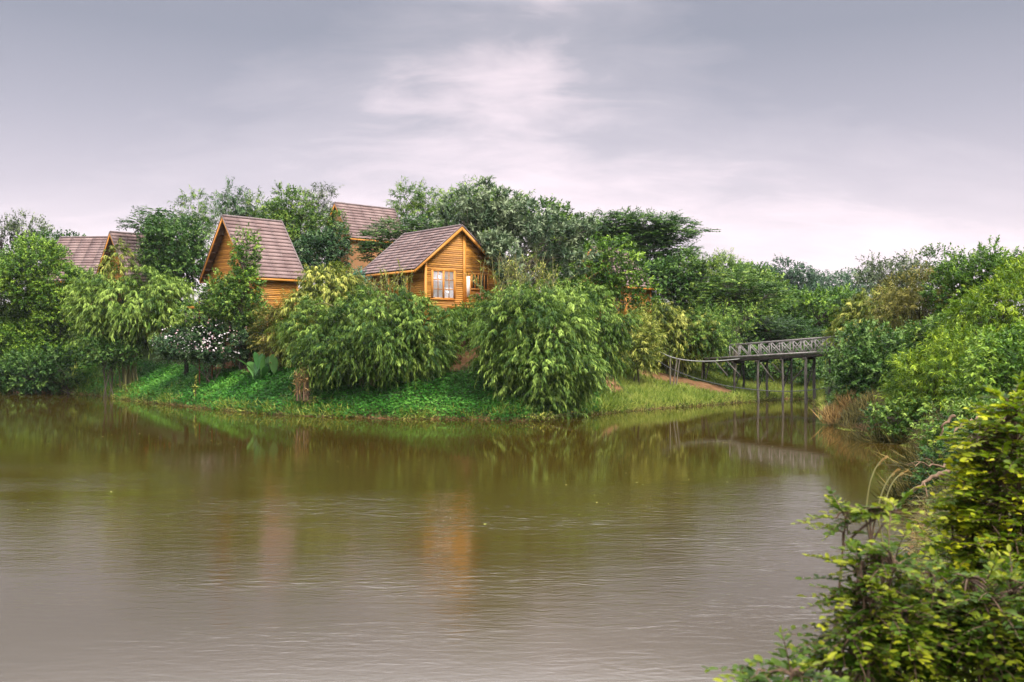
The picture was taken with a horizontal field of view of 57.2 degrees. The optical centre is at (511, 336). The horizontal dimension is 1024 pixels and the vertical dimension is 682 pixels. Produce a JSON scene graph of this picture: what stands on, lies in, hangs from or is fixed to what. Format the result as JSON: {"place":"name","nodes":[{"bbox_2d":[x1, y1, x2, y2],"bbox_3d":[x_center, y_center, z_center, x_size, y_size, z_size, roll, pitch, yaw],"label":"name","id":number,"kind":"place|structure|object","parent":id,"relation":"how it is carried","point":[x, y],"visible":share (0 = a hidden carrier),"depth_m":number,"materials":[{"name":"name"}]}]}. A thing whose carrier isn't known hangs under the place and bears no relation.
{"place":"outdoors","nodes":[
{"label":"outdoors","id":0,"kind":"place"},
{"bbox_2d":[0,392,918,681],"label":"water","id":1,"kind":"structure","parent":0,"point":[196,544],"depth_m":19.25,"materials":[{"name":"brown liquid"}]},
{"bbox_2d":[69,415,913,514],"bbox_3d":[-4.659,4.194,34.965,42.802,0.165,30.114,0,0,0],"label":"floating weed","id":2,"kind":"object","parent":1,"relation":"on","point":[772,446],"visible":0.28,"depth_m":40.61,"materials":[{"name":"green plant"}]},
{"bbox_2d":[0,309,1018,681],"bbox_3d":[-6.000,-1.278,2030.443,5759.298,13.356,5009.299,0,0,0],"label":"ground","id":3,"kind":"structure","parent":0,"point":[462,367],"depth_m":52.43,"materials":[{"name":"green plant"}]},
{"bbox_2d":[0,212,23,298],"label":"tree","id":4,"kind":"object","parent":3,"relation":"on","point":[2,230],"visible":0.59,"depth_m":99.95,"materials":[{"name":"green plant"}]},
{"bbox_2d":[0,207,54,279],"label":"tree","id":5,"kind":"object","parent":3,"relation":"on","point":[17,228],"visible":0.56,"depth_m":99.47,"materials":[{"name":"green plant"}]},
{"bbox_2d":[0,247,56,377],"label":"bush","id":6,"kind":"object","parent":3,"relation":"on","point":[7,316],"visible":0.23,"depth_m":73.83,"materials":[{"name":"green plant"}]},
{"bbox_2d":[0,340,89,393],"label":"shrub","id":7,"kind":"object","parent":3,"relation":"on","point":[44,367],"visible":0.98,"depth_m":68.35,"materials":[{"name":"green plant"}]},
{"bbox_2d":[0,230,94,377],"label":"bush","id":8,"kind":"object","parent":3,"relation":"on","point":[45,310],"visible":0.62,"depth_m":72.38,"materials":[{"name":"green plant"}]},
{"bbox_2d":[33,226,85,245],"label":"tree","id":9,"kind":"object","parent":3,"relation":"on","point":[43,233],"visible":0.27,"depth_m":97.44,"materials":[{"name":"green plant"}]},
{"bbox_2d":[41,236,107,304],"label":"wooden cabin","id":10,"kind":"object","parent":3,"relation":"on","point":[87,251],"visible":0.23,"depth_m":83.30,"materials":[{"name":"tile"}]},
{"bbox_2d":[72,328,144,397],"bbox_3d":[-27.685,2.005,64.675,4.661,5.255,3.717,0,0,0],"label":"tree","id":11,"kind":"object","parent":3,"relation":"on","point":[112,357],"visible":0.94,"depth_m":64.06,"materials":[{"name":"green plant"}]},
{"bbox_2d":[93,237,142,388],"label":"bamboo clump","id":12,"kind":"object","parent":3,"relation":"on","point":[114,271],"visible":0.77,"depth_m":66.40,"materials":[{"name":"green plant"}]},
{"bbox_2d":[60,263,203,387],"bbox_3d":[-26.458,-0.707,65.429,10.036,8.829,6.851,0,0,0],"label":"bamboo clump","id":13,"kind":"object","parent":3,"relation":"on","point":[136,314],"visible":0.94,"depth_m":64.32,"materials":[{"name":"green plant"}]},
{"bbox_2d":[96,231,177,336],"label":"frame cabin","id":14,"kind":"object","parent":3,"relation":"on","point":[113,239],"visible":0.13,"depth_m":72.36,"materials":[{"name":"tile"}]},
{"bbox_2d":[116,205,202,346],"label":"tree","id":15,"kind":"object","parent":3,"relation":"on","point":[125,226],"visible":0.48,"depth_m":71.34,"materials":[{"name":"green plant"}]},
{"bbox_2d":[131,208,210,339],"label":"tree","id":16,"kind":"object","parent":3,"relation":"on","point":[177,257],"visible":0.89,"depth_m":68.36,"materials":[{"name":"green plant"}]},
{"bbox_2d":[184,311,188,375],"bbox_3d":[-21.676,0.583,62.500,0.280,4.544,0.280,0,0,0],"label":"wooden post","id":17,"kind":"object","parent":3,"relation":"on","point":[186,368],"visible":0.18,"depth_m":62.39,"materials":[{"name":"brown wood"}]},
{"bbox_2d":[166,185,220,317],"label":"tree","id":18,"kind":"object","parent":3,"relation":"on","point":[194,196],"visible":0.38,"depth_m":77.83,"materials":[{"name":"green plant"}]},
{"bbox_2d":[148,308,272,385],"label":"flowering shrub","id":19,"kind":"object","parent":3,"relation":"on","point":[197,346],"visible":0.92,"depth_m":58.44,"materials":[{"name":"teal plant"}]},
{"bbox_2d":[170,267,277,372],"bbox_3d":[-17.790,-0.958,58.655,6.800,6.927,4.298,0,0,-15],"label":"shrub","id":20,"kind":"object","parent":3,"relation":"on","point":[226,314],"visible":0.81,"depth_m":58.20,"materials":[{"name":"green plant"}]},
{"bbox_2d":[198,177,258,234],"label":"tree","id":21,"kind":"object","parent":3,"relation":"on","point":[223,209],"visible":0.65,"depth_m":81.66,"materials":[{"name":"green plant"}]},
{"bbox_2d":[199,223,267,369],"bbox_3d":[-17.627,-2.452,59.261,4.299,9.624,3.191,0,0,0],"label":"tree","id":22,"kind":"object","parent":3,"relation":"on","point":[244,274],"visible":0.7,"depth_m":59.12,"materials":[{"name":"green plant"}]},
{"bbox_2d":[187,214,305,348],"bbox_3d":[-17.945,-3.620,63.240,6.078,8.940,5.790,0,0,43],"label":"frame cabin","id":23,"kind":"object","parent":3,"relation":"on","point":[280,262],"visible":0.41,"depth_m":62.73,"materials":[{"name":"tile"}]},
{"bbox_2d":[237,352,277,379],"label":"paddle leaf plant","id":24,"kind":"object","parent":3,"relation":"on","point":[261,365],"visible":0.93,"depth_m":56.06,"materials":[{"name":"green plant"}]},
{"bbox_2d":[233,185,282,217],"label":"tree","id":25,"kind":"object","parent":3,"relation":"on","point":[254,214],"visible":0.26,"depth_m":83.27,"materials":[{"name":"green plant"}]},
{"bbox_2d":[244,288,308,370],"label":"shrub","id":26,"kind":"object","parent":3,"relation":"on","point":[259,327],"visible":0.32,"depth_m":57.09,"materials":[{"name":"green plant"}]},
{"bbox_2d":[256,181,328,266],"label":"tree","id":27,"kind":"object","parent":3,"relation":"on","point":[293,220],"visible":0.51,"depth_m":77.30,"materials":[{"name":"green plant"}]},
{"bbox_2d":[291,362,314,401],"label":"dry stalks","id":28,"kind":"object","parent":3,"relation":"on","point":[305,390],"visible":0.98,"depth_m":50.25,"materials":[{"name":"brown plant"}]},
{"bbox_2d":[285,181,344,259],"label":"tree","id":29,"kind":"object","parent":3,"relation":"on","point":[324,203],"visible":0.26,"depth_m":83.59,"materials":[{"name":"green plant"}]},
{"bbox_2d":[258,258,376,367],"bbox_3d":[-11.198,-1.254,56.205,7.193,7.059,5.750,0,0,27],"label":"bamboo clump","id":30,"kind":"object","parent":3,"relation":"on","point":[318,288],"visible":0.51,"depth_m":55.28,"materials":[{"name":"green plant"}]},
{"bbox_2d":[292,218,355,287],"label":"tree","id":31,"kind":"object","parent":3,"relation":"on","point":[325,247],"visible":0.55,"depth_m":69.25,"materials":[{"name":"teal plant"}]},
{"bbox_2d":[55,359,602,420],"bbox_3d":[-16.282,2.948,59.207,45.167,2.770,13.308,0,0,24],"label":"ground cover","id":32,"kind":"object","parent":3,"relation":"on","point":[144,374],"visible":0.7,"depth_m":52.12,"materials":[{"name":"green plant"}]},
{"bbox_2d":[335,262,379,312],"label":"shrub","id":33,"kind":"object","parent":3,"relation":"on","point":[363,273],"visible":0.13,"depth_m":57.07,"materials":[{"name":"green plant"}]},
{"bbox_2d":[320,202,405,293],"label":"wooden cabin","id":34,"kind":"structure","parent":3,"relation":"on","point":[358,215],"depth_m":78.28,"materials":[{"name":"orange wood planks"},{"name":"roof tile"},{"name":"dark timber"}]},
{"bbox_2d":[316,207,352,259],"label":"climbing plant","id":35,"kind":"object","parent":34,"relation":"attached to","point":[328,219],"visible":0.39,"depth_m":76.06,"materials":[{"name":"green plant"}]},
{"bbox_2d":[274,283,466,395],"bbox_3d":[-7.964,0.361,51.260,11.154,6.674,7.205,0,0,0],"label":"bamboo clump","id":36,"kind":"object","parent":3,"relation":"on","point":[368,347],"visible":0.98,"depth_m":50.36,"materials":[{"name":"green plant"}]},
{"bbox_2d":[353,259,412,299],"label":"bamboo shoots","id":37,"kind":"object","parent":3,"relation":"on","point":[394,283],"visible":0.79,"depth_m":54.05,"materials":[{"name":"green plant"}]},
{"bbox_2d":[351,207,452,267],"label":"tree","id":38,"kind":"object","parent":3,"relation":"on","point":[386,233],"visible":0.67,"depth_m":69.30,"materials":[{"name":"green plant"}]},
{"bbox_2d":[383,175,455,229],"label":"tree","id":39,"kind":"object","parent":3,"relation":"on","point":[420,197],"visible":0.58,"depth_m":83.49,"materials":[{"name":"green plant"}]},
{"bbox_2d":[362,224,500,338],"bbox_3d":[-4.711,-2.820,58.166,6.788,7.840,7.660,0,0,-38],"label":"wooden cabin","id":40,"kind":"object","parent":3,"relation":"on","point":[440,262],"visible":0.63,"depth_m":56.28,"materials":[{"name":"wood"}]},
{"bbox_2d":[431,269,455,299],"bbox_3d":[-4.052,-3.085,55.458,1.700,1.810,0.065,0,0,-38],"label":"window","id":41,"kind":"structure","parent":40,"relation":"in","point":[443,281],"depth_m":55.43,"materials":[{"name":"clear glass"}]},
{"bbox_2d":[466,275,470,301],"bbox_3d":[-2.642,-2.860,56.561,0.354,1.720,0.055,0,0,-38],"label":"door","id":42,"kind":"structure","parent":40,"relation":"in","point":[468,282],"depth_m":56.58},
{"bbox_2d":[471,273,488,289],"bbox_3d":[-1.972,-3.345,57.070,1.300,1.010,0.066,0,0,-38],"label":"window","id":43,"kind":"structure","parent":40,"relation":"in","point":[477,275],"depth_m":57.12,"materials":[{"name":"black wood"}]},
{"bbox_2d":[8,384,891,429],"bbox_3d":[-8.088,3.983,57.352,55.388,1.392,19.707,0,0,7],"label":"grass","id":44,"kind":"structure","parent":3,"relation":"on","point":[297,411],"depth_m":52.59,"materials":[{"name":"green plant"}]},
{"bbox_2d":[434,299,493,355],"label":"shrub","id":45,"kind":"object","parent":3,"relation":"on","point":[462,335],"visible":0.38,"depth_m":53.16,"materials":[{"name":"green plant"}]},
{"bbox_2d":[430,175,534,254],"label":"tree","id":46,"kind":"object","parent":3,"relation":"on","point":[454,200],"visible":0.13,"depth_m":79.32,"materials":[{"name":"green plant"}]},
{"bbox_2d":[431,175,610,321],"bbox_3d":[0.089,-5.269,59.533,9.144,9.876,8.671,0,0,44],"label":"tree","id":47,"kind":"object","parent":3,"relation":"on","point":[501,235],"visible":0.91,"depth_m":58.68,"materials":[{"name":"green plant"}]},
{"bbox_2d":[55,300,1013,370],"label":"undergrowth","id":48,"kind":"object","parent":3,"relation":"on","point":[649,346],"visible":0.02,"depth_m":76.80,"materials":[{"name":"green plant"}]},
{"bbox_2d":[466,247,603,298],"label":"bamboo shoots","id":49,"kind":"object","parent":3,"relation":"on","point":[523,280],"visible":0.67,"depth_m":53.92,"materials":[{"name":"green plant"}]},
{"bbox_2d":[463,279,612,419],"bbox_3d":[1.375,1.240,48.992,7.785,8.574,7.329,0,0,-25],"label":"bamboo clump","id":50,"kind":"object","parent":3,"relation":"on","point":[555,359],"visible":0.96,"depth_m":47.81,"materials":[{"name":"green plant"}]},
{"bbox_2d":[521,410,575,420],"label":"weed","id":51,"kind":"object","parent":3,"relation":"on","point":[540,417],"visible":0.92,"depth_m":46.59,"materials":[{"name":"green plant"}]},
{"bbox_2d":[502,251,601,306],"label":"shrub","id":52,"kind":"object","parent":3,"relation":"on","point":[587,284],"visible":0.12,"depth_m":63.08,"materials":[{"name":"green plant"}]},
{"bbox_2d":[516,195,620,276],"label":"tree","id":53,"kind":"object","parent":3,"relation":"on","point":[547,205],"visible":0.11,"depth_m":77.25,"materials":[{"name":"green plant"}]},
{"bbox_2d":[541,278,643,390],"bbox_3d":[4.298,0.061,54.514,6.926,6.868,5.694,0,0,0],"label":"bamboo clump","id":54,"kind":"object","parent":3,"relation":"on","point":[613,334],"visible":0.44,"depth_m":53.55,"materials":[{"name":"green plant"}]},
{"bbox_2d":[556,230,662,318],"bbox_3d":[6.682,-3.346,65.085,7.792,8.315,4.476,0,0,0],"label":"tree","id":55,"kind":"object","parent":3,"relation":"on","point":[607,280],"visible":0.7,"depth_m":64.47,"materials":[{"name":"green plant"}]},
{"bbox_2d":[579,245,656,332],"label":"tree","id":56,"kind":"object","parent":3,"relation":"on","point":[647,291],"visible":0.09,"depth_m":70.14,"materials":[{"name":"plant"}]},
{"bbox_2d":[601,308,669,382],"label":"shrub","id":57,"kind":"object","parent":3,"relation":"on","point":[635,352],"visible":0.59,"depth_m":58.42,"materials":[{"name":"green plant"}]},
{"bbox_2d":[579,206,720,278],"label":"umbrella tree","id":58,"kind":"object","parent":3,"relation":"on","point":[658,232],"visible":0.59,"depth_m":75.12,"materials":[{"name":"green plant"}]},
{"bbox_2d":[625,297,720,377],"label":"bamboo clump","id":59,"kind":"object","parent":3,"relation":"on","point":[666,315],"visible":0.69,"depth_m":63.09,"materials":[{"name":"green plant"}]},
{"bbox_2d":[639,243,709,312],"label":"tree","id":60,"kind":"object","parent":3,"relation":"on","point":[657,266],"visible":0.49,"depth_m":71.80,"materials":[{"name":"green plant"}]},
{"bbox_2d":[570,339,825,416],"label":"grass","id":61,"kind":"structure","parent":3,"relation":"on","point":[654,390],"depth_m":59.80,"materials":[{"name":"green plant"}]},
{"bbox_2d":[667,295,745,380],"bbox_3d":[13.144,0.164,63.570,5.628,6.247,4.731,0,0,0],"label":"tree","id":62,"kind":"object","parent":3,"relation":"on","point":[721,331],"visible":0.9,"depth_m":62.69,"materials":[{"name":"green plant"}]},
{"bbox_2d":[659,247,756,350],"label":"tree","id":63,"kind":"object","parent":3,"relation":"on","point":[710,265],"visible":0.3,"depth_m":71.82,"materials":[{"name":"green plant"}]},
{"bbox_2d":[706,299,766,377],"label":"tree","id":64,"kind":"object","parent":3,"relation":"on","point":[740,323],"visible":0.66,"depth_m":65.72,"materials":[{"name":"green plant"}]},
{"bbox_2d":[705,353,771,383],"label":"shrub","id":65,"kind":"object","parent":3,"relation":"on","point":[730,369],"visible":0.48,"depth_m":65.87,"materials":[{"name":"green plant"}]},
{"bbox_2d":[691,263,798,358],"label":"tree","id":66,"kind":"object","parent":3,"relation":"on","point":[742,294],"visible":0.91,"depth_m":69.51,"materials":[{"name":"green plant"}]},
{"bbox_2d":[730,261,780,276],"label":"tree","id":67,"kind":"object","parent":3,"relation":"on","point":[771,268],"visible":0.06,"depth_m":184.41,"materials":[{"name":"green plant"}]},
{"bbox_2d":[715,259,807,310],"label":"tree","id":68,"kind":"object","parent":3,"relation":"on","point":[768,275],"visible":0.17,"depth_m":91.04,"materials":[{"name":"green plant"}]},
{"bbox_2d":[704,336,846,402],"bbox_3d":[17.160,2.619,60.183,10.154,5.615,3.595,0,0,33],"label":"footbridge","id":69,"kind":"object","parent":3,"relation":"on","point":[811,354],"visible":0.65,"depth_m":60.60,"materials":[{"name":"grey wood"}]},
{"bbox_2d":[654,348,750,361],"bbox_3d":[12.459,1.145,60.927,7.059,0.957,0.209,0,0,-16],"label":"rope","id":70,"kind":"object","parent":69,"relation":"attached to","point":[701,361],"visible":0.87,"depth_m":60.86,"materials":[{"name":"grey fabric"}]},
{"bbox_2d":[657,360,825,391],"bbox_3d":[14.364,2.440,59.006,10.451,1.978,0.533,0,0,8],"label":"hose","id":71,"kind":"object","parent":69,"relation":"hanging from","point":[738,387],"visible":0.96,"depth_m":58.78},
{"bbox_2d":[701,625,849,681],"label":"shrub","id":72,"kind":"object","parent":3,"relation":"on","point":[747,673],"visible":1,"depth_m":3.00,"materials":[{"name":"green plant"}]},
{"bbox_2d":[734,309,829,351],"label":"tree","id":73,"kind":"object","parent":3,"relation":"on","point":[778,333],"visible":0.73,"depth_m":71.17,"materials":[{"name":"green plant"}]},
{"bbox_2d":[739,336,836,385],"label":"shrub","id":74,"kind":"object","parent":3,"relation":"on","point":[820,364],"visible":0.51,"depth_m":65.71,"materials":[{"name":"green plant"}]},
{"bbox_2d":[765,255,827,296],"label":"tree","id":75,"kind":"object","parent":3,"relation":"on","point":[797,276],"visible":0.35,"depth_m":188.24,"materials":[{"name":"green plant"}]},
{"bbox_2d":[770,283,868,335],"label":"tree","id":76,"kind":"object","parent":3,"relation":"on","point":[810,300],"visible":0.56,"depth_m":77.24,"materials":[{"name":"green plant"}]},
{"bbox_2d":[814,269,852,305],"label":"tree","id":77,"kind":"object","parent":3,"relation":"on","point":[829,278],"visible":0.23,"depth_m":198.36,"materials":[{"name":"green plant"}]},
{"bbox_2d":[811,386,875,424],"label":"grass tuft","id":78,"kind":"object","parent":3,"relation":"on","point":[829,416],"visible":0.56,"depth_m":44.45,"materials":[{"name":"brown plant"}]},
{"bbox_2d":[833,267,876,297],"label":"tree","id":79,"kind":"object","parent":3,"relation":"on","point":[864,285],"visible":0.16,"depth_m":203.10,"materials":[{"name":"green plant"}]},
{"bbox_2d":[833,388,884,428],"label":"grass tuft","id":80,"kind":"object","parent":3,"relation":"on","point":[857,404],"visible":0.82,"depth_m":42.94,"materials":[{"name":"plant"}]},
{"bbox_2d":[748,505,974,681],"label":"shrub","id":81,"kind":"object","parent":3,"relation":"on","point":[873,630],"visible":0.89,"depth_m":3.54,"materials":[{"name":"green plant"}]},
{"bbox_2d":[816,316,919,406],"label":"shrub","id":82,"kind":"object","parent":3,"relation":"on","point":[860,367],"visible":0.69,"depth_m":44.78,"materials":[{"name":"green plant"}]},
{"bbox_2d":[791,486,947,681],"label":"shrub","id":83,"kind":"object","parent":3,"relation":"on","point":[855,514],"visible":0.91,"depth_m":3.90,"materials":[{"name":"green plant"}]},
{"bbox_2d":[822,284,921,366],"bbox_3d":[22.763,-0.168,57.945,7.575,6.324,5.551,0,0,0],"label":"tree","id":84,"kind":"object","parent":3,"relation":"on","point":[854,310],"visible":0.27,"depth_m":57.52,"materials":[{"name":"green plant"}]},
{"bbox_2d":[866,456,887,583],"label":"seed grass","id":85,"kind":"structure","parent":3,"relation":"on","point":[884,458],"depth_m":7.50,"materials":[{"name":"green plant"}]},
{"bbox_2d":[823,392,949,444],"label":"grass tuft","id":86,"kind":"object","parent":3,"relation":"on","point":[882,436],"visible":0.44,"depth_m":37.21,"materials":[{"name":"plant"}]},
{"bbox_2d":[878,468,899,575],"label":"seed grass","id":87,"kind":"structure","parent":3,"relation":"on","point":[893,473],"depth_m":7.60,"materials":[{"name":"green plant"}]},
{"bbox_2d":[848,246,938,328],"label":"tree","id":88,"kind":"object","parent":3,"relation":"on","point":[872,277],"visible":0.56,"depth_m":79.54,"materials":[{"name":"green plant"}]},
{"bbox_2d":[883,469,924,679],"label":"seed grass","id":89,"kind":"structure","parent":3,"relation":"on","point":[900,474],"depth_m":7.70,"materials":[{"name":"green plant"}]},
{"bbox_2d":[859,388,955,442],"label":"shrub","id":90,"kind":"object","parent":3,"relation":"on","point":[881,414],"visible":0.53,"depth_m":37.24,"materials":[{"name":"green plant"}]},
{"bbox_2d":[865,440,962,503],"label":"grass tuft","id":91,"kind":"object","parent":3,"relation":"on","point":[895,492],"visible":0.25,"depth_m":23.84,"materials":[{"name":"plant"}]},
{"bbox_2d":[861,260,968,345],"bbox_3d":[22.750,-0.991,51.873,6.810,6.732,5.510,0,0,0],"label":"tree","id":92,"kind":"object","parent":3,"relation":"on","point":[908,295],"visible":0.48,"depth_m":51.59,"materials":[{"name":"green plant"}]},
{"bbox_2d":[866,400,979,472],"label":"grass tuft","id":93,"kind":"object","parent":3,"relation":"on","point":[907,459],"visible":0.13,"depth_m":29.39,"materials":[{"name":"green plant"}]},
{"bbox_2d":[826,384,1023,679],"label":"grass","id":94,"kind":"structure","parent":3,"relation":"on","point":[917,547],"depth_m":20.22,"materials":[{"name":"green plant"}]},
{"bbox_2d":[907,458,945,468],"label":"dead branch","id":95,"kind":"object","parent":3,"relation":"on","point":[938,465],"visible":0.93,"depth_m":20.52,"materials":[{"name":"brown wood"}]},
{"bbox_2d":[903,469,950,501],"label":"dead branch","id":96,"kind":"object","parent":3,"relation":"on","point":[931,477],"visible":0.62,"depth_m":18.66,"materials":[{"name":"brown wood"}]},
{"bbox_2d":[836,536,1023,681],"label":"shrub","id":97,"kind":"object","parent":3,"relation":"on","point":[986,643],"visible":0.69,"depth_m":3.67,"materials":[{"name":"green plant"}]},
{"bbox_2d":[874,318,1008,426],"bbox_3d":[17.928,1.766,38.559,6.074,5.109,4.580,0,0,0],"label":"shrub","id":98,"kind":"object","parent":3,"relation":"on","point":[934,378],"visible":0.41,"depth_m":38.00,"materials":[{"name":"green plant"}]},
{"bbox_2d":[888,313,996,363],"bbox_3d":[20.964,0.628,44.926,5.867,3.616,4.086,0,0,0],"label":"tree","id":99,"kind":"object","parent":3,"relation":"on","point":[927,323],"visible":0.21,"depth_m":44.70,"materials":[{"name":"green plant"}]},
{"bbox_2d":[940,414,955,435],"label":"dead branch","id":100,"kind":"object","parent":3,"relation":"on","point":[948,420],"visible":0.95,"depth_m":24.81,"materials":[{"name":"brown wood"}]},
{"bbox_2d":[900,415,1022,503],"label":"shrub","id":101,"kind":"object","parent":3,"relation":"on","point":[931,454],"visible":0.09,"depth_m":22.60,"materials":[{"name":"green plant"}]},
{"bbox_2d":[909,392,1023,459],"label":"shrub","id":102,"kind":"object","parent":3,"relation":"on","point":[933,433],"visible":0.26,"depth_m":27.02,"materials":[{"name":"green plant"}]},
{"bbox_2d":[910,370,1023,678],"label":"shrub","id":103,"kind":"object","parent":3,"relation":"on","point":[967,516],"visible":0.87,"depth_m":4.88,"materials":[{"name":"green plant"}]},
{"bbox_2d":[917,235,1023,323],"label":"tree","id":104,"kind":"object","parent":3,"relation":"on","point":[960,273],"visible":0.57,"depth_m":49.36,"materials":[{"name":"green plant"}]},
{"bbox_2d":[931,256,1023,363],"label":"tree","id":105,"kind":"object","parent":3,"relation":"on","point":[973,304],"visible":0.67,"depth_m":41.66,"materials":[{"name":"green plant"}]},
{"bbox_2d":[940,319,1023,416],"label":"shrub","id":106,"kind":"object","parent":3,"relation":"on","point":[1007,370],"visible":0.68,"depth_m":31.61,"materials":[{"name":"green plant"}]},
{"bbox_2d":[0,0,1023,317],"label":"sky","id":107,"kind":"structure","parent":0,"point":[822,134],"materials":[{"name":"grey"}]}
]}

